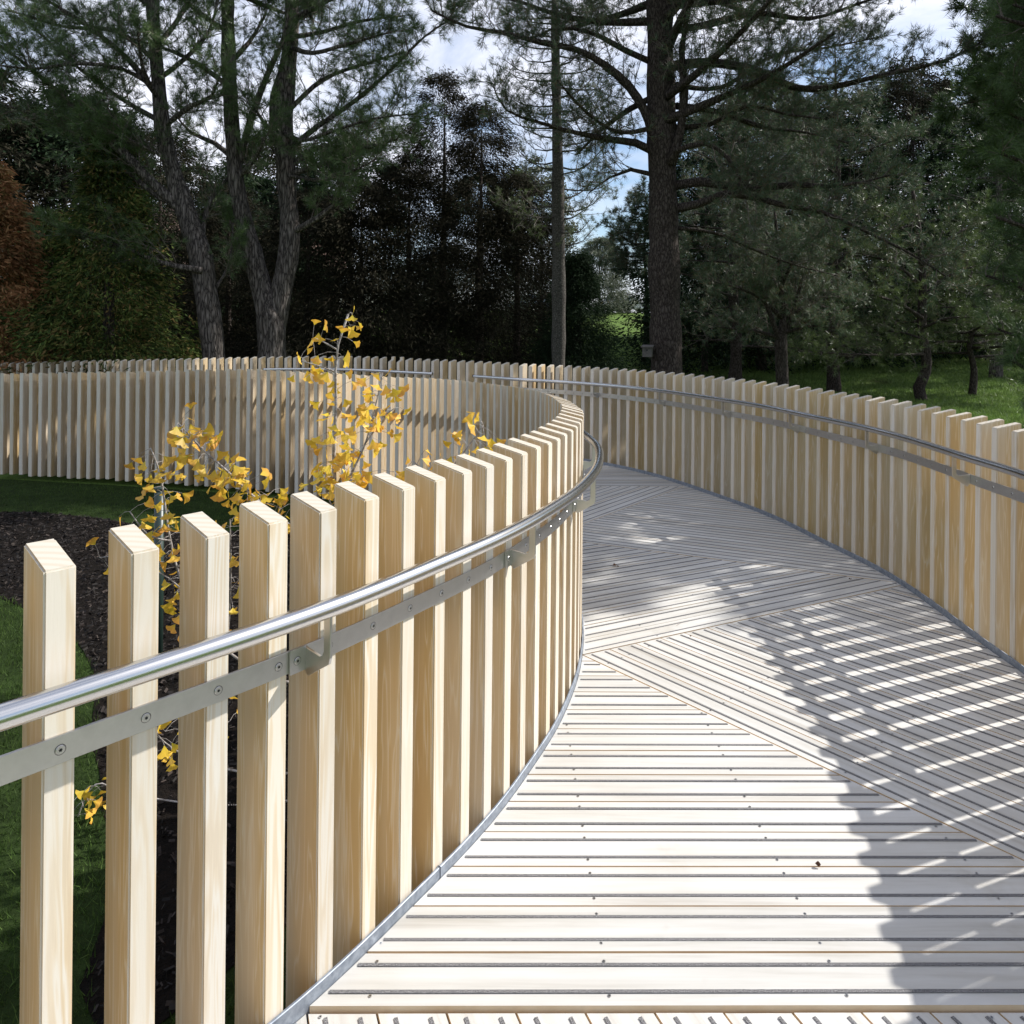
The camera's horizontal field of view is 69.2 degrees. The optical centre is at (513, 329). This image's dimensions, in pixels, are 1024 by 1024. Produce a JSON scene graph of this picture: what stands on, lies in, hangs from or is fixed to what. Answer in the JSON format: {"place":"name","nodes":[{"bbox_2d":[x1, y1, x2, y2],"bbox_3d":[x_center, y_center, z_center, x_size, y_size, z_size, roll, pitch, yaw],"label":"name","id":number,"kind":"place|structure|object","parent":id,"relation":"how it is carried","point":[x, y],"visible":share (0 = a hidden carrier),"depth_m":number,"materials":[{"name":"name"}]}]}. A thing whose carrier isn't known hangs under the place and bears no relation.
{"place":"outdoors","nodes":[
{"label":"outdoors","id":0,"kind":"place"},
{"bbox_2d":[0,477,333,1023],"bbox_3d":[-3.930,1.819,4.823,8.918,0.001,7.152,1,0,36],"label":"garden lawn","id":1,"kind":"structure","parent":0,"point":[5,904],"depth_m":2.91,"materials":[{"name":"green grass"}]},
{"bbox_2d":[0,511,289,1023],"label":"mulch bed","id":2,"kind":"object","parent":1,"relation":"on","point":[166,875],"visible":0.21,"depth_m":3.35,"materials":[{"name":"brown wood"}]},
{"bbox_2d":[154,486,164,680],"bbox_3d":[-1.867,1.359,3.900,0.052,1.067,0.052,1,0,0],"label":"tree stake","id":3,"kind":"object","parent":2,"relation":"on","point":[158,498],"visible":0.49,"depth_m":3.88,"materials":[{"name":"grey paint"}]},
{"bbox_2d":[74,306,505,824],"bbox_3d":[-0.868,0.948,2.799,1.688,2.091,0.370,1,0,-6],"label":"ginkgo tree","id":4,"kind":"object","parent":2,"relation":"on","point":[337,462],"visible":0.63,"depth_m":2.80,"materials":[{"name":"yellow plant"}]},
{"bbox_2d":[225,427,683,486],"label":"boardwalk","id":5,"kind":"structure","parent":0,"point":[611,476],"depth_m":7.83,"materials":[{"name":"wood"}]},
{"bbox_2d":[0,0,1012,312],"label":"sky","id":6,"kind":"structure","parent":0,"point":[462,51],"materials":[{"name":"white"}]},
{"bbox_2d":[0,311,1023,1021],"bbox_3d":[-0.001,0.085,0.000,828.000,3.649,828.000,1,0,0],"label":"lawn","id":7,"kind":"structure","parent":0,"point":[202,487],"depth_m":24.38,"materials":[{"name":"plant"}]},
{"bbox_2d":[0,158,91,373],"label":"cypress tree","id":8,"kind":"object","parent":7,"relation":"on","point":[14,247],"visible":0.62,"depth_m":12.94,"materials":[{"name":"brown plant"}]},
{"bbox_2d":[0,208,101,363],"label":"cypress tree","id":9,"kind":"object","parent":7,"relation":"on","point":[47,250],"visible":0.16,"depth_m":13.82,"materials":[{"name":"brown plant"}]},
{"bbox_2d":[0,74,115,360],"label":"tree","id":10,"kind":"object","parent":7,"relation":"on","point":[32,194],"visible":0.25,"depth_m":20.13,"materials":[{"name":"green plant"}]},
{"bbox_2d":[0,97,147,360],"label":"tree","id":11,"kind":"object","parent":7,"relation":"on","point":[68,184],"visible":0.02,"depth_m":23.32,"materials":[{"name":"green plant"}]},
{"bbox_2d":[1,92,181,329],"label":"tree","id":12,"kind":"object","parent":7,"relation":"on","point":[139,115],"depth_m":26.73,"materials":[{"name":"green plant"}]},
{"bbox_2d":[0,82,199,369],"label":"tree","id":13,"kind":"object","parent":7,"relation":"on","point":[62,145],"visible":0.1,"depth_m":20.63,"materials":[{"name":"green plant"}]},
{"bbox_2d":[0,109,201,373],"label":"cypress tree","id":14,"kind":"object","parent":7,"relation":"on","point":[63,300],"visible":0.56,"depth_m":12.95,"materials":[{"name":"green plant"}]},
{"bbox_2d":[0,0,275,413],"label":"pine tree","id":15,"kind":"object","parent":7,"relation":"on","point":[176,197],"visible":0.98,"depth_m":13.04,"materials":[{"name":"green plant"}]},
{"bbox_2d":[17,122,293,368],"bbox_3d":[-8.964,-1.733,18.789,6.905,7.061,7.370,1,0,0],"label":"conifer tree","id":16,"kind":"object","parent":7,"relation":"on","point":[183,158],"visible":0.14,"depth_m":18.71,"materials":[{"name":"green plant"}]},
{"bbox_2d":[166,334,201,369],"bbox_3d":[-6.752,0.956,15.271,1.998,1.783,2.265,1,0,35],"label":"shrub","id":17,"kind":"object","parent":7,"relation":"on","point":[199,355],"visible":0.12,"depth_m":15.32,"materials":[{"name":"green plant"}]},
{"bbox_2d":[156,164,216,218],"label":"tree","id":18,"kind":"object","parent":7,"relation":"on","point":[189,185],"visible":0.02,"depth_m":33.38,"materials":[{"name":"green plant"}]},
{"bbox_2d":[100,208,345,342],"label":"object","id":19,"kind":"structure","parent":7,"relation":"on","point":[213,259],"depth_m":30.74,"materials":[{"name":"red plant"}]},
{"bbox_2d":[125,183,327,371],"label":"conifer tree","id":20,"kind":"object","parent":7,"relation":"on","point":[253,209],"visible":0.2,"depth_m":19.27,"materials":[{"name":"green plant"}]},
{"bbox_2d":[150,170,326,361],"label":"tree","id":21,"kind":"object","parent":7,"relation":"on","point":[266,184],"visible":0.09,"depth_m":24.53,"materials":[{"name":"green plant"}]},
{"bbox_2d":[173,133,355,351],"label":"tree","id":22,"kind":"object","parent":7,"relation":"on","point":[272,156],"visible":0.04,"depth_m":28.79,"materials":[{"name":"green plant"}]},
{"bbox_2d":[104,0,471,368],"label":"pine tree","id":23,"kind":"object","parent":7,"relation":"on","point":[272,301],"visible":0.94,"depth_m":13.69,"materials":[{"name":"green plant"}]},
{"bbox_2d":[193,184,430,375],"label":"conifer tree","id":24,"kind":"object","parent":7,"relation":"on","point":[237,350],"visible":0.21,"depth_m":17.82,"materials":[{"name":"green plant"}]},
{"bbox_2d":[235,130,451,361],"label":"tree","id":25,"kind":"object","parent":7,"relation":"on","point":[310,184],"visible":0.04,"depth_m":25.95,"materials":[{"name":"green plant"}]},
{"bbox_2d":[250,176,466,378],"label":"conifer tree","id":26,"kind":"object","parent":7,"relation":"on","point":[339,223],"visible":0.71,"depth_m":17.23,"materials":[{"name":"green plant"}]},
{"bbox_2d":[306,145,506,378],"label":"conifer tree","id":27,"kind":"object","parent":7,"relation":"on","point":[417,181],"visible":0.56,"depth_m":17.90,"materials":[{"name":"green plant"}]},
{"bbox_2d":[342,67,542,380],"bbox_3d":[-1.805,-2.587,20.057,5.631,8.990,5.230,1,0,0],"label":"conifer tree","id":28,"kind":"object","parent":7,"relation":"on","point":[444,81],"visible":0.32,"depth_m":19.47,"materials":[{"name":"green plant"}]},
{"bbox_2d":[374,99,552,385],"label":"conifer tree","id":29,"kind":"object","parent":7,"relation":"on","point":[487,141],"visible":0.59,"depth_m":18.46,"materials":[{"name":"green plant"}]},
{"bbox_2d":[415,169,544,342],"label":"tree","id":30,"kind":"object","parent":7,"relation":"on","point":[487,183],"visible":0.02,"depth_m":37.03,"materials":[{"name":"green plant"}]},
{"bbox_2d":[437,172,577,387],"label":"conifer tree","id":31,"kind":"object","parent":7,"relation":"on","point":[486,295],"visible":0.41,"depth_m":18.81,"materials":[{"name":"green plant"}]},
{"bbox_2d":[497,154,583,352],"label":"poplar tree","id":32,"kind":"object","parent":7,"relation":"on","point":[548,187],"visible":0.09,"depth_m":29.66,"materials":[{"name":"green plant"}]},
{"bbox_2d":[475,0,635,398],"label":"pine tree","id":33,"kind":"object","parent":7,"relation":"on","point":[558,293],"visible":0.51,"depth_m":15.88,"materials":[{"name":"green plant"}]},
{"bbox_2d":[516,250,642,390],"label":"spruce tree","id":34,"kind":"object","parent":7,"relation":"on","point":[583,285],"visible":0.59,"depth_m":17.15,"materials":[{"name":"green plant"}]},
{"bbox_2d":[576,235,649,312],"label":"tree","id":35,"kind":"object","parent":7,"relation":"on","point":[600,252],"visible":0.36,"depth_m":58.80,"materials":[{"name":"green plant"}]},
{"bbox_2d":[602,295,643,311],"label":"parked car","id":36,"kind":"object","parent":7,"relation":"on","point":[625,298],"visible":0.12,"depth_m":61.29,"materials":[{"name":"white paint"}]},
{"bbox_2d":[586,174,693,361],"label":"pine tree","id":37,"kind":"object","parent":7,"relation":"on","point":[622,257],"visible":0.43,"depth_m":29.46,"materials":[{"name":"green plant"}]},
{"bbox_2d":[649,188,740,336],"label":"tree","id":38,"kind":"object","parent":7,"relation":"on","point":[695,254],"visible":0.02,"depth_m":39.20,"materials":[{"name":"green plant"}]},
{"bbox_2d":[608,107,814,376],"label":"tree","id":39,"kind":"object","parent":7,"relation":"on","point":[705,354],"visible":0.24,"depth_m":26.23,"materials":[{"name":"green plant"}]},
{"bbox_2d":[419,0,1006,374],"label":"pine tree","id":40,"kind":"object","parent":7,"relation":"on","point":[663,147],"visible":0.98,"depth_m":12.44,"materials":[{"name":"green plant"}]},
{"bbox_2d":[641,345,653,357],"bbox_3d":[2.298,0.373,12.739,0.200,0.233,0.206,1,0,20],"label":"nest box","id":41,"kind":"object","parent":40,"relation":"attached to","point":[647,350],"visible":1,"depth_m":12.68,"materials":[{"name":"grey wood"}]},
{"bbox_2d":[640,24,842,380],"bbox_3d":[6.146,-3.294,20.450,5.103,10.504,5.428,1,0,0],"label":"pine tree","id":42,"kind":"object","parent":7,"relation":"on","point":[736,362],"visible":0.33,"depth_m":20.37,"materials":[{"name":"green plant"}]},
{"bbox_2d":[634,82,870,366],"bbox_3d":[9.995,-4.439,30.179,8.879,11.852,9.713,1,0,37],"label":"tree","id":43,"kind":"object","parent":7,"relation":"on","point":[700,332],"visible":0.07,"depth_m":28.67,"materials":[{"name":"green plant"}]},
{"bbox_2d":[679,107,859,340],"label":"tree","id":44,"kind":"object","parent":7,"relation":"on","point":[716,243],"visible":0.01,"depth_m":36.39,"materials":[{"name":"green plant"}]},
{"bbox_2d":[679,85,875,370],"bbox_3d":[9.252,-4.013,27.422,6.470,11.250,6.270,1,0,-30],"label":"pine tree","id":45,"kind":"object","parent":7,"relation":"on","point":[762,368],"visible":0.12,"depth_m":26.99,"materials":[{"name":"green plant"}]},
{"bbox_2d":[695,179,872,385],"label":"young pine","id":46,"kind":"object","parent":7,"relation":"on","point":[782,330],"visible":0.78,"depth_m":14.84,"materials":[{"name":"green plant"}]},
{"bbox_2d":[725,78,909,345],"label":"tree","id":47,"kind":"object","parent":7,"relation":"on","point":[842,161],"visible":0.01,"depth_m":34.71,"materials":[{"name":"green plant"}]},
{"bbox_2d":[744,14,967,392],"bbox_3d":[9.351,-3.493,21.553,6.202,10.839,5.641,1,0,0],"label":"pine tree","id":48,"kind":"object","parent":7,"relation":"on","point":[833,383],"visible":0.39,"depth_m":21.12,"materials":[{"name":"green plant"}]},
{"bbox_2d":[753,88,982,370],"bbox_3d":[12.831,-3.986,29.041,8.828,10.941,10.233,1,0,0],"label":"tree","id":49,"kind":"object","parent":7,"relation":"on","point":[886,117],"visible":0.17,"depth_m":27.58,"materials":[{"name":"green plant"}]},
{"bbox_2d":[818,80,968,334],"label":"tree","id":50,"kind":"object","parent":7,"relation":"on","point":[900,100],"visible":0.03,"depth_m":36.79,"materials":[{"name":"green plant"}]},
{"bbox_2d":[787,184,1015,400],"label":"young pine","id":51,"kind":"object","parent":7,"relation":"on","point":[923,375],"visible":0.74,"depth_m":18.67,"materials":[{"name":"green plant"}]},
{"bbox_2d":[827,52,1023,351],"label":"tree","id":52,"kind":"object","parent":7,"relation":"on","point":[916,100],"visible":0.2,"depth_m":32.15,"materials":[{"name":"green plant"}]},
{"bbox_2d":[861,66,1021,340],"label":"tree","id":53,"kind":"object","parent":7,"relation":"on","point":[951,72],"visible":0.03,"depth_m":35.47,"materials":[{"name":"green plant"}]},
{"bbox_2d":[860,86,1023,359],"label":"tree","id":54,"kind":"object","parent":7,"relation":"on","point":[941,157],"visible":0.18,"depth_m":29.60,"materials":[{"name":"green plant"}]},
{"bbox_2d":[882,214,1023,395],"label":"pine tree","id":55,"kind":"object","parent":7,"relation":"on","point":[971,336],"visible":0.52,"depth_m":20.35,"materials":[{"name":"green plant"}]},
{"bbox_2d":[894,20,1023,377],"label":"pine tree","id":56,"kind":"object","parent":7,"relation":"on","point":[961,197],"visible":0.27,"depth_m":24.21,"materials":[{"name":"green plant"}]},
{"bbox_2d":[925,63,1022,334],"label":"tree","id":57,"kind":"object","parent":7,"relation":"on","point":[966,226],"visible":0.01,"depth_m":35.14,"materials":[{"name":"green plant"}]},
{"bbox_2d":[928,0,1023,189],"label":"pine tree","id":58,"kind":"object","parent":7,"relation":"on","point":[943,115],"visible":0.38,"depth_m":11.29,"materials":[{"name":"green plant"}]},
{"bbox_2d":[967,0,986,9],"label":"pine tree","id":59,"kind":"object","parent":7,"relation":"on","point":[979,1],"visible":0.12,"depth_m":15.46,"materials":[{"name":"green plant"}]},
{"bbox_2d":[933,98,1023,358],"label":"tree","id":60,"kind":"object","parent":7,"relation":"on","point":[990,188],"visible":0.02,"depth_m":28.59,"materials":[{"name":"green plant"}]},
{"bbox_2d":[964,0,1023,414],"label":"pine tree","id":61,"kind":"object","parent":7,"relation":"on","point":[1009,86],"visible":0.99,"depth_m":9.10,"materials":[{"name":"green plant"}]},
{"bbox_2d":[583,486,682,523],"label":"boardwalk","id":62,"kind":"structure","parent":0,"point":[611,499],"depth_m":6.95,"materials":[{"name":"wood"}]},
{"bbox_2d":[0,356,1023,673],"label":"slat fence","id":63,"kind":"object","parent":62,"relation":"on","point":[922,502],"visible":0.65,"depth_m":5.42,"materials":[{"name":"brown wood"}]},
{"bbox_2d":[295,1012,1023,1023],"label":"boardwalk","id":64,"kind":"structure","parent":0,"point":[745,1018],"depth_m":1.70,"materials":[{"name":"wood"}]},
{"bbox_2d":[310,655,1023,1019],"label":"boardwalk","id":65,"kind":"structure","parent":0,"point":[638,847],"depth_m":2.05,"materials":[{"name":"wood"}]},
{"bbox_2d":[0,369,603,1023],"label":"slat fence","id":66,"kind":"object","parent":65,"relation":"attached to","point":[432,627],"visible":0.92,"depth_m":1.87,"materials":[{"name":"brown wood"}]},
{"bbox_2d":[582,486,894,581],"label":"boardwalk","id":67,"kind":"structure","parent":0,"point":[705,525],"depth_m":5.67,"materials":[{"name":"wood"}]},
{"bbox_2d":[582,542,900,655],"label":"boardwalk","id":68,"kind":"structure","parent":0,"point":[636,596],"depth_m":4.45,"materials":[{"name":"wood"}]},
{"bbox_2d":[506,337,1023,428],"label":"grass","id":69,"kind":"structure","parent":0,"point":[985,402],"depth_m":22.84,"materials":[{"name":"green plant"}]},
{"bbox_2d":[584,586,1023,860],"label":"boardwalk","id":70,"kind":"structure","parent":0,"point":[902,695],"depth_m":3.20,"materials":[{"name":"wood"}]}
]}

